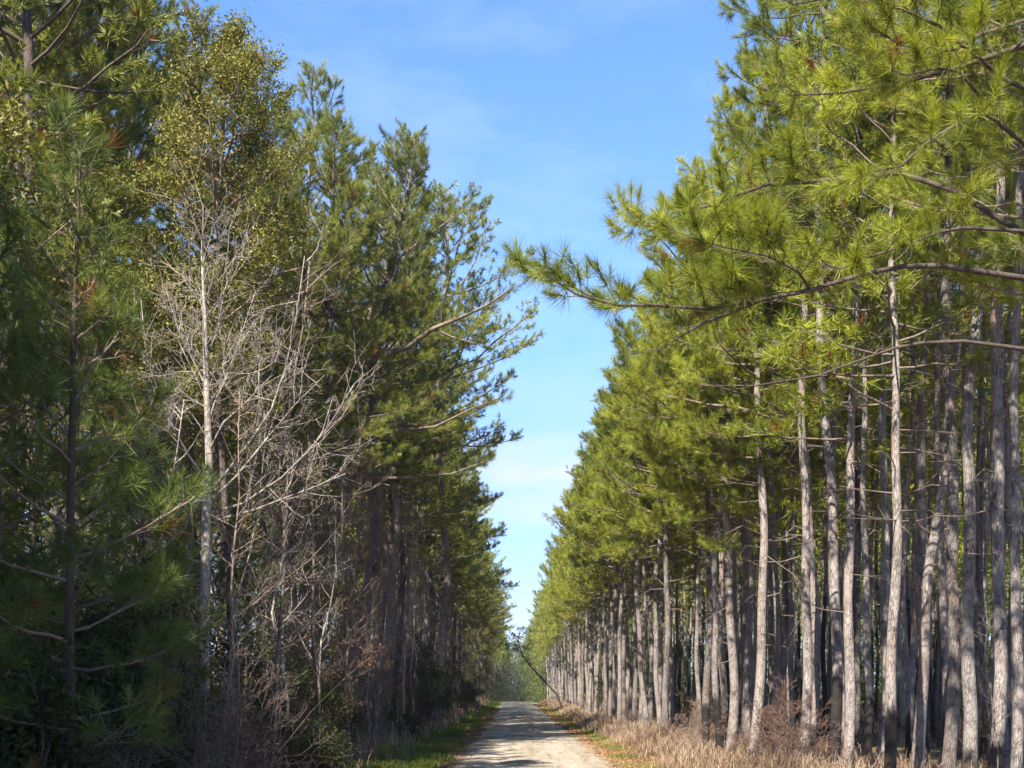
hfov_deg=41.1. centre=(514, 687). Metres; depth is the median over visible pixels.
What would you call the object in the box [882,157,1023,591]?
pine tree
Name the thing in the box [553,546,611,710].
pine tree
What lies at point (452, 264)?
pine tree
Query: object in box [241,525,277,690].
bare sapling
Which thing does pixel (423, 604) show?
bare sapling
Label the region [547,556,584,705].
pine tree
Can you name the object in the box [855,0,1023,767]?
pine tree
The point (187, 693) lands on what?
evergreen bush
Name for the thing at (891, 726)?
pine tree
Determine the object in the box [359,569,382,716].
bare sapling
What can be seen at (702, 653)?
pine tree
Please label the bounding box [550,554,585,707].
pine tree
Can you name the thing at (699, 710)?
bare shrub
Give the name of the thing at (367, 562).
slender tree
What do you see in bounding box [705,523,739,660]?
pine tree
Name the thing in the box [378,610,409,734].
bare sapling
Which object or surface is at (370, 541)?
slender tree
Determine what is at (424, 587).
slender tree
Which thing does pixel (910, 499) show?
pine tree
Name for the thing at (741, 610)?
pine tree
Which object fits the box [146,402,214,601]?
pine tree
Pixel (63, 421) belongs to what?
pine tree
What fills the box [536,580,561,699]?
pine tree
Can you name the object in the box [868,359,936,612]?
pine tree
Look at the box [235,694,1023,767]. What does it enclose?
ground
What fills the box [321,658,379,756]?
evergreen bush
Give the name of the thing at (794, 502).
pine tree
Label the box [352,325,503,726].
pine tree
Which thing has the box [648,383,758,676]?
pine tree
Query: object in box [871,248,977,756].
pine tree
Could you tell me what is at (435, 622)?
slender tree
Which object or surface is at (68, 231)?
pine tree
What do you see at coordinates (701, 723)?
bare shrub
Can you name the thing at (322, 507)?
slender tree
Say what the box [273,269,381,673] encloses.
pine tree
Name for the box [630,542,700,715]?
pine tree
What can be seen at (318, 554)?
slender tree
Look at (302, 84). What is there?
pine tree
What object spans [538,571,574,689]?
pine tree
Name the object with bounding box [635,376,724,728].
pine tree
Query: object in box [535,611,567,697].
pine tree
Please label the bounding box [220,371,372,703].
broadleaf tree
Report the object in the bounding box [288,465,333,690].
slender tree
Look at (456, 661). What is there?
bare sapling
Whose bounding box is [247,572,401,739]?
bare shrub
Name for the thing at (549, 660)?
pine tree
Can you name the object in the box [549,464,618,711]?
pine tree
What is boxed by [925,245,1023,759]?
pine tree
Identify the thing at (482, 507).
pine tree
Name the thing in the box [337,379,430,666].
pine tree
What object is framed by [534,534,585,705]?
pine tree
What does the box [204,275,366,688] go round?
pine tree
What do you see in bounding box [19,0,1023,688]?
sky
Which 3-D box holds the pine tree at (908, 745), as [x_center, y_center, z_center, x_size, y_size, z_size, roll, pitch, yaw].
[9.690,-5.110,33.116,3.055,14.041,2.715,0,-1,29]
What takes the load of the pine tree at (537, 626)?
on the ground at (874, 748)
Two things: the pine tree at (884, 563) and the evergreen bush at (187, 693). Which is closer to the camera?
the evergreen bush at (187, 693)
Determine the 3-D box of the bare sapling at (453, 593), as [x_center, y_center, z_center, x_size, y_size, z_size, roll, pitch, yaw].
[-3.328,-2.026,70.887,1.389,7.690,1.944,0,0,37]
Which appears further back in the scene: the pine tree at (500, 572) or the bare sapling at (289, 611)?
the pine tree at (500, 572)
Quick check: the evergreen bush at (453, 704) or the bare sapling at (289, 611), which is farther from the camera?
the evergreen bush at (453, 704)
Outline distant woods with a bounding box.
[485,605,584,701]
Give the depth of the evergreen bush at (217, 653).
24.37 m
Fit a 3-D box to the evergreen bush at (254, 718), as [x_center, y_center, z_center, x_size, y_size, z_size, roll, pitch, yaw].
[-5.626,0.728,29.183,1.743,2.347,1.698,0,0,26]
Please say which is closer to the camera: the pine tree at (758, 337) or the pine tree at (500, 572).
the pine tree at (758, 337)
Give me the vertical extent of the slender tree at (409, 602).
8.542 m
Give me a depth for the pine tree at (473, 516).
68.72 m
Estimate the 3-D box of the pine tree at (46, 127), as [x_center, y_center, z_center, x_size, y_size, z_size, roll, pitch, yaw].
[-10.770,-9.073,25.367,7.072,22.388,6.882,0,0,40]
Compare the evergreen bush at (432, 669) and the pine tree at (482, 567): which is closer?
the evergreen bush at (432, 669)
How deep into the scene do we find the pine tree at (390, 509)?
57.08 m
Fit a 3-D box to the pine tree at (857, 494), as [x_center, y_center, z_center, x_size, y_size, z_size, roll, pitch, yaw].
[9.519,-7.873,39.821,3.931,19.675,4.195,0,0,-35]
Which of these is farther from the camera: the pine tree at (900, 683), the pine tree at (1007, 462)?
the pine tree at (900, 683)
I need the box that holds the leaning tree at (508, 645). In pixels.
[498,625,563,708]
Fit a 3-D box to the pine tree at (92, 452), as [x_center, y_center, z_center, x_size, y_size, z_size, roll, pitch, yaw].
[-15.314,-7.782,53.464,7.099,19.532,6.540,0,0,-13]
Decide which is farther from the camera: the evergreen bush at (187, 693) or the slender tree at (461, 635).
the slender tree at (461, 635)
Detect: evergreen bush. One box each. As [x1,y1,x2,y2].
[0,610,139,767]
[0,673,185,767]
[2,527,132,670]
[2,561,96,650]
[7,544,194,765]
[15,602,192,767]
[16,599,187,767]
[34,593,230,761]
[36,575,263,767]
[44,501,247,742]
[64,608,200,767]
[74,581,225,763]
[113,682,184,767]
[184,558,321,767]
[187,723,252,767]
[236,672,288,754]
[253,665,331,758]
[255,647,360,767]
[264,707,360,767]
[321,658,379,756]
[382,702,428,741]
[397,624,470,731]
[398,696,431,724]
[409,646,456,703]
[416,676,452,721]
[446,698,459,714]
[452,671,484,710]
[455,662,487,706]
[475,672,486,697]
[482,681,496,699]
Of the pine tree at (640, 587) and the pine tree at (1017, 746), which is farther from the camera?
the pine tree at (640, 587)
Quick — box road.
[430,701,633,767]
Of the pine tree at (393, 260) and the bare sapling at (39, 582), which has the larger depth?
the pine tree at (393, 260)
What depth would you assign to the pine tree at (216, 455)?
48.73 m
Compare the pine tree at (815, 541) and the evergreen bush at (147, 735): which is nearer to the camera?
the evergreen bush at (147, 735)
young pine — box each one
[0,74,225,767]
[0,147,196,696]
[0,202,200,657]
[17,252,242,659]
[59,422,225,728]
[195,481,312,757]
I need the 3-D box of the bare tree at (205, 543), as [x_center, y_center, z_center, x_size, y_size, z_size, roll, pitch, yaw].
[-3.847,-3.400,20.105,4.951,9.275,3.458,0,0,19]
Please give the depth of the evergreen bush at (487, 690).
164.78 m
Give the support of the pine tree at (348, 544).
on the ground at (874, 748)
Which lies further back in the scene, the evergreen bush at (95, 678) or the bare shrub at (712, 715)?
the bare shrub at (712, 715)
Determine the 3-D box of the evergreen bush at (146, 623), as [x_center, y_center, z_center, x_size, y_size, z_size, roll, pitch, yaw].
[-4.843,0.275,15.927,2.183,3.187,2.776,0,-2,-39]
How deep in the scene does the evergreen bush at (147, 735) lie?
15.43 m
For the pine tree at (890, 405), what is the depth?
42.27 m
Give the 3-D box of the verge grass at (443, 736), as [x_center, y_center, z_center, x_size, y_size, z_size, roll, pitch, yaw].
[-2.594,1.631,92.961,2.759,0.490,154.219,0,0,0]
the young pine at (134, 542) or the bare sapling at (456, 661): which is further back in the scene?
the bare sapling at (456, 661)
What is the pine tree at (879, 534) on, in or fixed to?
on the ground at (874, 748)
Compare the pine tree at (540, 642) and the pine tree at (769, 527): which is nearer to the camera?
the pine tree at (769, 527)
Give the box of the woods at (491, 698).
[19,290,514,709]
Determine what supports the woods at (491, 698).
on the ground at (874, 748)
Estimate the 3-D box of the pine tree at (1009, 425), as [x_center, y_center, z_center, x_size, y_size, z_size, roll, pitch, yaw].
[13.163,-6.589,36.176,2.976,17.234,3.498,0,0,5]
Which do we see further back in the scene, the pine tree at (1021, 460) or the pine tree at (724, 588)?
the pine tree at (724, 588)
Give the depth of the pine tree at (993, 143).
19.34 m
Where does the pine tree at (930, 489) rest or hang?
on the ground at (874, 748)
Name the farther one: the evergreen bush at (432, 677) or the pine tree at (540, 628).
the pine tree at (540, 628)
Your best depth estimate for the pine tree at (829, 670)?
47.82 m
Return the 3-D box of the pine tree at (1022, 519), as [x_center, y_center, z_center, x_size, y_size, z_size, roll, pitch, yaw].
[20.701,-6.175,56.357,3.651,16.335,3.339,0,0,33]
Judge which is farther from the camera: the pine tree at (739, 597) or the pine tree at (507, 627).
the pine tree at (507, 627)
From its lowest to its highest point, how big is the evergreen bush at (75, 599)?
4.020 m
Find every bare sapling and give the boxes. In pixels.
[9,526,64,656]
[78,468,153,630]
[79,471,140,625]
[96,395,189,668]
[99,389,223,664]
[138,495,191,672]
[175,371,322,767]
[178,291,305,766]
[194,367,294,767]
[194,446,273,682]
[220,497,306,704]
[221,403,345,764]
[236,370,334,757]
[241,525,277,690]
[252,244,358,767]
[253,333,347,764]
[286,578,320,689]
[289,491,360,748]
[298,448,366,709]
[315,415,390,761]
[318,461,393,745]
[330,564,380,745]
[332,560,360,697]
[336,446,387,735]
[350,503,406,754]
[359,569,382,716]
[365,563,395,720]
[369,510,424,736]
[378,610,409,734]
[397,555,425,727]
[402,535,439,683]
[406,517,447,696]
[446,579,463,713]
[447,618,462,690]
[456,617,469,677]
[462,618,473,680]
[973,590,1023,767]
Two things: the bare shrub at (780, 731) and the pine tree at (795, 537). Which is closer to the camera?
the bare shrub at (780, 731)
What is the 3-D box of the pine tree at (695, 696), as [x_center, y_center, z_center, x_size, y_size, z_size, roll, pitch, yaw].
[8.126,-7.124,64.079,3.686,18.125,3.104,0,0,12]
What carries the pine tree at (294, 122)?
on the ground at (874, 748)
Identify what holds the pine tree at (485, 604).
on the ground at (874, 748)
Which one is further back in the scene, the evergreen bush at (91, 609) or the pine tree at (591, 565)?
the pine tree at (591, 565)
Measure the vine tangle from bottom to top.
3.783 m
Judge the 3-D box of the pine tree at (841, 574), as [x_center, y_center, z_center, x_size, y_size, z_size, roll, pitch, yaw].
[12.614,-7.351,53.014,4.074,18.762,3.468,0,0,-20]
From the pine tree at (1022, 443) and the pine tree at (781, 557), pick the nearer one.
the pine tree at (1022, 443)
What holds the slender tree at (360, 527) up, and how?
on the ground at (874, 748)
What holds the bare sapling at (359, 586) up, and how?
on the ground at (874, 748)
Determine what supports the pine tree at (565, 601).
on the ground at (874, 748)
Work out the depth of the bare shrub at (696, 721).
34.31 m
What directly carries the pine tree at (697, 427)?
on the ground at (874, 748)
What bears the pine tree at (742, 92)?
on the ground at (874, 748)
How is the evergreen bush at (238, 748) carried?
on the ground at (874, 748)
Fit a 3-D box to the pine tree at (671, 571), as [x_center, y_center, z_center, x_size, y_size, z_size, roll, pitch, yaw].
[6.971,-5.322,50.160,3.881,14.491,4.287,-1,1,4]
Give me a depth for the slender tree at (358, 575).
48.36 m
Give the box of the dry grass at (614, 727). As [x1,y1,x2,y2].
[537,697,1018,767]
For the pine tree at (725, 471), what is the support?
on the ground at (874, 748)
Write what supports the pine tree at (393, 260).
on the ground at (874, 748)
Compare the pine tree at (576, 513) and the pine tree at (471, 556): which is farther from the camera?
the pine tree at (471, 556)
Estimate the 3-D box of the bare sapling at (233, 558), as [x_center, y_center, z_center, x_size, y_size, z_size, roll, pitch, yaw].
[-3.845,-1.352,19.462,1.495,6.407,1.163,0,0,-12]
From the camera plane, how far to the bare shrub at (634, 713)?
56.59 m
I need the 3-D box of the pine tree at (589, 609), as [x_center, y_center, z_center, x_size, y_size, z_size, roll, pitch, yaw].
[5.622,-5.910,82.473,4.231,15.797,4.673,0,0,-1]
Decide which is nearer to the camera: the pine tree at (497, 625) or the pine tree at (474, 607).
the pine tree at (474, 607)
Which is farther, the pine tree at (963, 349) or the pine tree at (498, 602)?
the pine tree at (498, 602)
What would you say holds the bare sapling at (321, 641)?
on the ground at (874, 748)
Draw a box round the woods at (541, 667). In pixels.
[510,474,1023,718]
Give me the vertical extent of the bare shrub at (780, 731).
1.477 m
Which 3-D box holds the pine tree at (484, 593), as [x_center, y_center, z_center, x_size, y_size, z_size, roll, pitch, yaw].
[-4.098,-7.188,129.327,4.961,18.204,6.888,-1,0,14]
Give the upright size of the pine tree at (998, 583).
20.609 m
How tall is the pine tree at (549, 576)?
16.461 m
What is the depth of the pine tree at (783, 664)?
47.73 m
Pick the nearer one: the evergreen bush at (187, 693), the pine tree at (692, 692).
the evergreen bush at (187, 693)
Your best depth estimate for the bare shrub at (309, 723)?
24.14 m
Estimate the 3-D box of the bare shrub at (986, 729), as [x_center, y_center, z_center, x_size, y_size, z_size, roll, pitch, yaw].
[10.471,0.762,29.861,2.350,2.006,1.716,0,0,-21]
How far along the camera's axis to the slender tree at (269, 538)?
34.30 m
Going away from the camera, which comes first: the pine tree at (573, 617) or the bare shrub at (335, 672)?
the bare shrub at (335, 672)
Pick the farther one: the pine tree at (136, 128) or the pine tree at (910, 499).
the pine tree at (910, 499)
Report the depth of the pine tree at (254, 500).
61.90 m
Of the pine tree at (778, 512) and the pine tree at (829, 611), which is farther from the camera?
the pine tree at (829, 611)
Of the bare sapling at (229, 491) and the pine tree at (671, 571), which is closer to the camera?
the bare sapling at (229, 491)
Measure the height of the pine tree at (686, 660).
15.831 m
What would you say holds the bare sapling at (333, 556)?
on the ground at (874, 748)
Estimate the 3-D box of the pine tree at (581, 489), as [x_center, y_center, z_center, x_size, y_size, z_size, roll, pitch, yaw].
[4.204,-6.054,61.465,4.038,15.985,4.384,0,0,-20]
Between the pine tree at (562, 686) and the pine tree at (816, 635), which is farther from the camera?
the pine tree at (562, 686)
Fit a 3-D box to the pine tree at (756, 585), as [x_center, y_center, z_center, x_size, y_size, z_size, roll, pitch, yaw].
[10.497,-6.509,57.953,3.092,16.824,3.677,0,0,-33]
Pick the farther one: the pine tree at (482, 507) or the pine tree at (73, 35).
the pine tree at (482, 507)
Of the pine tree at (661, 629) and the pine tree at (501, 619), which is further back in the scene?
the pine tree at (501, 619)
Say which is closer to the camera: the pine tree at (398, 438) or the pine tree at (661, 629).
the pine tree at (398, 438)
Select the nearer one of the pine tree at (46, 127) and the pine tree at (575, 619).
the pine tree at (46, 127)
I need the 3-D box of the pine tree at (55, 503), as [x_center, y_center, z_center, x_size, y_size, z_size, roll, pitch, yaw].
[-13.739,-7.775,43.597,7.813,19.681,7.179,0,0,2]
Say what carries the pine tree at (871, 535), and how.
on the ground at (874, 748)
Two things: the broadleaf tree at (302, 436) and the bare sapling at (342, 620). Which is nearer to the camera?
the broadleaf tree at (302, 436)
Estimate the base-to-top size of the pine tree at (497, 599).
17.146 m
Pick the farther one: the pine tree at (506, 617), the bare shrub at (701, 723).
the pine tree at (506, 617)
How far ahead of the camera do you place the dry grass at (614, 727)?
35.23 m
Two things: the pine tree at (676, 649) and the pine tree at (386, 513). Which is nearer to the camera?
the pine tree at (676, 649)
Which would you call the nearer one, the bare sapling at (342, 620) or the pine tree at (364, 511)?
the bare sapling at (342, 620)
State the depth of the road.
41.76 m
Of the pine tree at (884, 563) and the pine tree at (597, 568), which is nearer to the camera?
the pine tree at (884, 563)
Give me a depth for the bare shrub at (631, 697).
58.10 m
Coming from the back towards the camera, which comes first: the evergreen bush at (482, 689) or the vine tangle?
the evergreen bush at (482, 689)
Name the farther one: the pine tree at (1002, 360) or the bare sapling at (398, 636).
the bare sapling at (398, 636)
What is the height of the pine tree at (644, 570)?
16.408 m
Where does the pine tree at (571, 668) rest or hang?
on the ground at (874, 748)
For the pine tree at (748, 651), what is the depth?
37.30 m
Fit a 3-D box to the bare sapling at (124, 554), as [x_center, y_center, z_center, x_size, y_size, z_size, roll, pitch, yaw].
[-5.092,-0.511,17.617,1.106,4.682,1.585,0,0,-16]
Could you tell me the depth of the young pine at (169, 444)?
23.76 m
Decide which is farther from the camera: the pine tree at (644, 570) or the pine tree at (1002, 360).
the pine tree at (644, 570)
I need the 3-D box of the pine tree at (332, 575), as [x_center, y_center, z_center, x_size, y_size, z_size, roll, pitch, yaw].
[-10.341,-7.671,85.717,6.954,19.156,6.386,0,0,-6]
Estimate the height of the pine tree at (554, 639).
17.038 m
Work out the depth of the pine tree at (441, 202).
52.13 m
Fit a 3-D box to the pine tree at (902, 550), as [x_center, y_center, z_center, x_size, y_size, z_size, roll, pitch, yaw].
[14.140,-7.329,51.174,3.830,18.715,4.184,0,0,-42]
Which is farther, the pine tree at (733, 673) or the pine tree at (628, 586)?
the pine tree at (628, 586)
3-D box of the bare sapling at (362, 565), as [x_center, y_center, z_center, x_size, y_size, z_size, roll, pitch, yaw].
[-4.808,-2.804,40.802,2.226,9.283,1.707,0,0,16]
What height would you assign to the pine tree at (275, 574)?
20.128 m
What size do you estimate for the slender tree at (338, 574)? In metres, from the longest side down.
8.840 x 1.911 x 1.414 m
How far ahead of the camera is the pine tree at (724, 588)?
58.00 m
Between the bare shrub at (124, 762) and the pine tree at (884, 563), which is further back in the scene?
the pine tree at (884, 563)
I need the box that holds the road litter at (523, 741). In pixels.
[444,714,619,767]
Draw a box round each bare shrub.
[42,675,244,767]
[85,597,346,767]
[101,660,281,767]
[166,666,246,767]
[203,679,300,767]
[210,686,252,766]
[229,692,304,767]
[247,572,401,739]
[260,617,401,728]
[271,681,342,767]
[336,643,414,745]
[340,632,401,723]
[344,666,403,740]
[345,688,388,753]
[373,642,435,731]
[578,690,602,705]
[598,699,616,714]
[623,708,637,722]
[630,690,677,716]
[666,697,718,751]
[678,680,739,739]
[681,708,726,737]
[682,688,728,729]
[710,699,788,754]
[724,671,839,767]
[732,698,807,767]
[739,679,854,767]
[751,704,813,753]
[928,677,1011,761]
[931,711,979,741]
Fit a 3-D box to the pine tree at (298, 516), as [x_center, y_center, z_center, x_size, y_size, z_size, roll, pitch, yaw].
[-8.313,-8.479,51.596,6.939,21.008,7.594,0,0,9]
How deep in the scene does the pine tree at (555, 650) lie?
147.75 m
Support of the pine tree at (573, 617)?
on the ground at (874, 748)
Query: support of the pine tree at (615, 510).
on the ground at (874, 748)
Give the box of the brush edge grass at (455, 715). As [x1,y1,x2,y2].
[213,696,488,767]
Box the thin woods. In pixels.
[637,192,1023,742]
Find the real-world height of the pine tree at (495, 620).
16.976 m
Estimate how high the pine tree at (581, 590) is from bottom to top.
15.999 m
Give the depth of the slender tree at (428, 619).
68.74 m
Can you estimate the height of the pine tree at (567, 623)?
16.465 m
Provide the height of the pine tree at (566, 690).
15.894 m
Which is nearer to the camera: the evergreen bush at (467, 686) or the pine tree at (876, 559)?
the pine tree at (876, 559)
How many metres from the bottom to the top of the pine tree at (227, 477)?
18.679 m
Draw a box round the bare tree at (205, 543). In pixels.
[95,142,395,766]
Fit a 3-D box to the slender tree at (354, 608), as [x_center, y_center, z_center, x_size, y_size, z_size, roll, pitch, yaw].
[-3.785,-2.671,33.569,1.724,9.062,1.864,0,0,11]
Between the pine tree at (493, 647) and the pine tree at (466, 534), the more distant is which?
the pine tree at (493, 647)
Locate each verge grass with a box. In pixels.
[338,700,501,767]
[534,702,683,767]
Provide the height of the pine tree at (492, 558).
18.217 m
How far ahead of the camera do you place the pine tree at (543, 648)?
176.36 m
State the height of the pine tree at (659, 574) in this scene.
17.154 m
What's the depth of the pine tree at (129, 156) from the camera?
37.65 m
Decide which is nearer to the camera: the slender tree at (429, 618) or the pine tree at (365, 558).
the slender tree at (429, 618)
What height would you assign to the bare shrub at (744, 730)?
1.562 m
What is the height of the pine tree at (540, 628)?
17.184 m
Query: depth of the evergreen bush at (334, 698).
26.38 m
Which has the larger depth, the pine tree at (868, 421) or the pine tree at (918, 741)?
the pine tree at (868, 421)
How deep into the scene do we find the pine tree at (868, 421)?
44.55 m
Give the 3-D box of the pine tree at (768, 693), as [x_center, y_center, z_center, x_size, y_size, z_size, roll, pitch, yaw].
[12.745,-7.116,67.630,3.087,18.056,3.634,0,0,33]
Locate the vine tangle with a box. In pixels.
[211,601,338,763]
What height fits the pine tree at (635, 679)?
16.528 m
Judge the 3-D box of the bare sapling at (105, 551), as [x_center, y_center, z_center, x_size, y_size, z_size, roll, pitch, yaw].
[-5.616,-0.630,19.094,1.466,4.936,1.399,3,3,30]
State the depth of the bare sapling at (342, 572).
30.29 m
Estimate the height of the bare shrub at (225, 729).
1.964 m
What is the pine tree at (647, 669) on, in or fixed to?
on the ground at (874, 748)
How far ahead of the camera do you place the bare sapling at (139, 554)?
17.12 m
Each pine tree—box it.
[0,0,86,207]
[0,0,163,588]
[0,0,170,577]
[0,0,193,295]
[0,0,195,645]
[0,12,94,384]
[0,70,127,581]
[2,0,276,592]
[15,295,204,586]
[16,150,209,590]
[23,0,227,619]
[35,2,245,595]
[45,385,198,534]
[47,303,194,550]
[67,3,249,547]
[92,0,320,652]
[94,301,246,560]
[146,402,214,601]
[147,310,243,640]
[149,289,243,564]
[153,155,303,685]
[161,36,388,689]
[184,394,319,682]
[185,222,370,662]
[196,425,284,646]
[198,94,364,687]
[198,156,355,649]
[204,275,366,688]
[230,516,334,674]
[235,58,413,666]
[240,320,362,596]
[245,116,528,713]
[245,396,358,671]
[268,103,433,691]
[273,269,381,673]
[274,122,451,735]
[278,443,367,674]
[299,486,387,623]
[317,500,380,669]
[324,170,501,734]
[333,137,495,736]
[333,395,433,666]
[335,498,396,622]
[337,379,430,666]
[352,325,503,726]
[354,233,489,660]
[354,364,508,675]
[359,269,480,723]
[360,366,465,563]
[383,179,546,729]
[386,360,501,708]
[386,409,484,638]
[406,456,501,660]
[412,475,506,661]
[412,482,496,617]
[419,558,492,644]
[432,451,493,690]
[433,476,519,685]
[434,512,498,631]
[437,434,501,655]
[440,468,510,674]
[454,522,503,702]
[457,521,497,677]
[457,548,506,649]
[458,588,510,664]
[459,519,502,631]
[460,523,510,681]
[461,604,505,658]
[462,497,490,703]
[465,590,509,652]
[468,555,512,665]
[476,564,511,663]
[477,549,517,664]
[480,599,510,697]
[482,576,505,699]
[483,586,515,698]
[497,0,1023,393]
[523,562,559,700]
[525,600,548,698]
[526,582,550,698]
[527,592,556,692]
[528,580,550,645]
[528,602,556,696]
[529,551,573,701]
[530,588,565,698]
[530,631,560,697]
[532,528,582,704]
[533,547,582,703]
[533,555,568,702]
[533,597,560,675]
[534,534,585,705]
[534,536,582,695]
[535,571,574,700]
[535,580,574,685]
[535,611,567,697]
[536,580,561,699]
[537,590,578,676]
[537,591,581,662]
[537,615,566,648]
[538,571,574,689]
[538,578,562,693]
[538,634,551,684]
[541,474,609,710]
[541,581,579,665]
[542,451,608,714]
[542,526,608,711]
[543,510,582,706]
[545,565,585,668]
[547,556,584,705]
[548,536,588,706]
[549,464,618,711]
[549,525,609,707]
[549,540,600,707]
[550,445,639,717]
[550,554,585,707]
[551,372,642,717]
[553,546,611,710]
[554,481,609,696]
[555,543,609,709]
[556,313,665,726]
[556,452,628,711]
[557,390,655,720]
[557,463,634,715]
[559,357,657,722]
[560,458,634,710]
[563,420,631,715]
[564,382,642,720]
[566,395,656,723]
[571,339,684,724]
[574,394,677,722]
[578,560,631,707]
[580,563,647,709]
[581,333,703,727]
[586,312,694,704]
[587,575,639,633]
[588,262,704,731]
[595,560,659,674]
[598,490,702,717]
[600,567,641,675]
[601,83,806,754]
[601,584,642,685]
[603,438,692,727]
[610,181,767,744]
[617,550,682,661]
[621,514,704,637]
[624,28,845,757]
[624,229,791,751]
[628,564,659,699]
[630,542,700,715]
[631,292,757,732]
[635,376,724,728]
[640,531,711,716]
[645,183,819,746]
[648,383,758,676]
[649,275,797,745]
[654,368,825,699]
[661,481,745,718]
[664,52,891,761]
[668,250,836,757]
[676,534,711,717]
[678,536,712,715]
[682,403,820,745]
[685,536,711,707]
[686,274,846,742]
[687,450,704,714]
[690,506,736,679]
[703,263,860,747]
[705,0,878,758]
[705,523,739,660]
[711,0,953,767]
[714,0,925,767]
[736,534,741,631]
[737,480,789,592]
[738,530,741,718]
[739,320,786,731]
[739,525,756,698]
[742,0,1003,767]
[752,473,800,652]
[753,0,878,753]
[753,513,766,712]
[754,470,812,616]
[755,219,843,738]
[763,384,826,700]
[767,473,800,728]
[767,479,789,712]
[768,315,843,725]
[777,1,954,767]
[777,127,927,764]
[788,435,846,623]
[790,233,898,752]
[810,343,879,724]
[813,303,877,581]
[813,455,845,672]
[815,465,843,720]
[816,145,901,636]
[816,303,869,653]
[816,467,867,578]
[817,380,875,712]
[817,450,880,553]
[820,300,916,573]
[821,0,1019,767]
[821,420,880,645]
[833,0,988,762]
[840,367,912,676]
[840,436,891,588]
[842,321,909,733]
[843,356,933,598]
[845,195,935,742]
[852,2,1023,767]
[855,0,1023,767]
[857,139,989,743]
[859,197,981,756]
[863,0,1023,767]
[866,471,911,617]
[867,337,958,635]
[867,338,930,728]
[868,307,942,721]
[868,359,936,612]
[870,0,1023,310]
[871,8,1006,759]
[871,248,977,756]
[872,284,990,746]
[878,466,945,532]
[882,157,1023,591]
[883,0,1023,767]
[887,289,961,736]
[891,406,974,529]
[900,293,984,741]
[906,404,975,594]
[917,117,1021,749]
[919,41,1023,767]
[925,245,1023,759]
[928,310,1023,716]
[929,26,1023,742]
[931,392,989,515]
[934,158,1023,754]
[956,251,1023,734]
[957,296,1023,657]
[959,374,1008,724]
[960,186,1023,560]
[968,133,1023,390]
[975,296,1023,567]
[984,435,1023,621]
[988,312,1023,512]
[1004,303,1023,430]
[1005,416,1023,628]
[1007,332,1023,448]
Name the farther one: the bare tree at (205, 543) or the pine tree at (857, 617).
the pine tree at (857, 617)
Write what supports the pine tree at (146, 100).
on the ground at (874, 748)
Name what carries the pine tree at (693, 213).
on the ground at (874, 748)
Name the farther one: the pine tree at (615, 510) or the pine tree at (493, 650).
the pine tree at (493, 650)
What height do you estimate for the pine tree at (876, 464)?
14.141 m
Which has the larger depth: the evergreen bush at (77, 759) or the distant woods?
the distant woods
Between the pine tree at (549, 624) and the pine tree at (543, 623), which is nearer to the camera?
the pine tree at (549, 624)
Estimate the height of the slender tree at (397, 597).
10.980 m
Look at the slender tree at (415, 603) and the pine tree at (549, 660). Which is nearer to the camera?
the slender tree at (415, 603)
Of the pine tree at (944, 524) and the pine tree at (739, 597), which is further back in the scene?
the pine tree at (739, 597)
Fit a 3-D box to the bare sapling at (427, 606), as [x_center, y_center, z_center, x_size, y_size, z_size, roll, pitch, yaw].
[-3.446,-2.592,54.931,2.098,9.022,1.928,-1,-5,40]
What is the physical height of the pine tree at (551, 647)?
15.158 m
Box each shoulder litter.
[427,708,502,767]
[533,704,702,767]
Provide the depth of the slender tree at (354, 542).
52.34 m
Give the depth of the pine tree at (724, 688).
47.13 m
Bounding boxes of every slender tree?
[243,431,299,662]
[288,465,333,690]
[290,382,343,680]
[296,481,334,646]
[304,441,384,682]
[323,514,360,681]
[325,425,367,686]
[328,394,395,754]
[332,422,388,639]
[340,482,383,665]
[343,353,407,744]
[343,384,402,736]
[347,482,377,701]
[352,513,383,673]
[372,492,408,660]
[385,553,410,711]
[386,478,433,735]
[396,483,436,714]
[399,505,439,682]
[401,489,436,708]
[404,486,441,698]
[410,566,436,720]
[412,547,454,686]
[418,563,441,718]
[425,529,453,662]
[428,578,464,681]
[448,600,464,693]
[449,601,469,697]
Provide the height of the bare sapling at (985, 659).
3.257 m
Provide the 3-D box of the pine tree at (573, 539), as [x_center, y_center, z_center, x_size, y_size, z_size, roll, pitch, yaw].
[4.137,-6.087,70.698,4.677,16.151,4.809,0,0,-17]
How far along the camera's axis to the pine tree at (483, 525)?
81.68 m
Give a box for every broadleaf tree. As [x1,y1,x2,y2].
[0,79,125,645]
[63,255,278,637]
[90,0,323,767]
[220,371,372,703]
[457,600,500,710]
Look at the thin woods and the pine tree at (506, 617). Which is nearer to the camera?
the thin woods
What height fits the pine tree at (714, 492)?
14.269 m
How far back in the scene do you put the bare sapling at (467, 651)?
108.71 m
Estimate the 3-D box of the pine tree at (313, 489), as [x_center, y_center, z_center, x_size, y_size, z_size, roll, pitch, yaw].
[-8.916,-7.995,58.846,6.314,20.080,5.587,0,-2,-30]
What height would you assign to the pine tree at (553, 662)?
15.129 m
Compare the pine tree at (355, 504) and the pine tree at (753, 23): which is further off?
the pine tree at (355, 504)
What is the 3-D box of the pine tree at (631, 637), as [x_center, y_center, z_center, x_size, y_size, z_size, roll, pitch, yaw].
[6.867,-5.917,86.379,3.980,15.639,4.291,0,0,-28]
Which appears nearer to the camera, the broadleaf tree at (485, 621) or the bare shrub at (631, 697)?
the bare shrub at (631, 697)

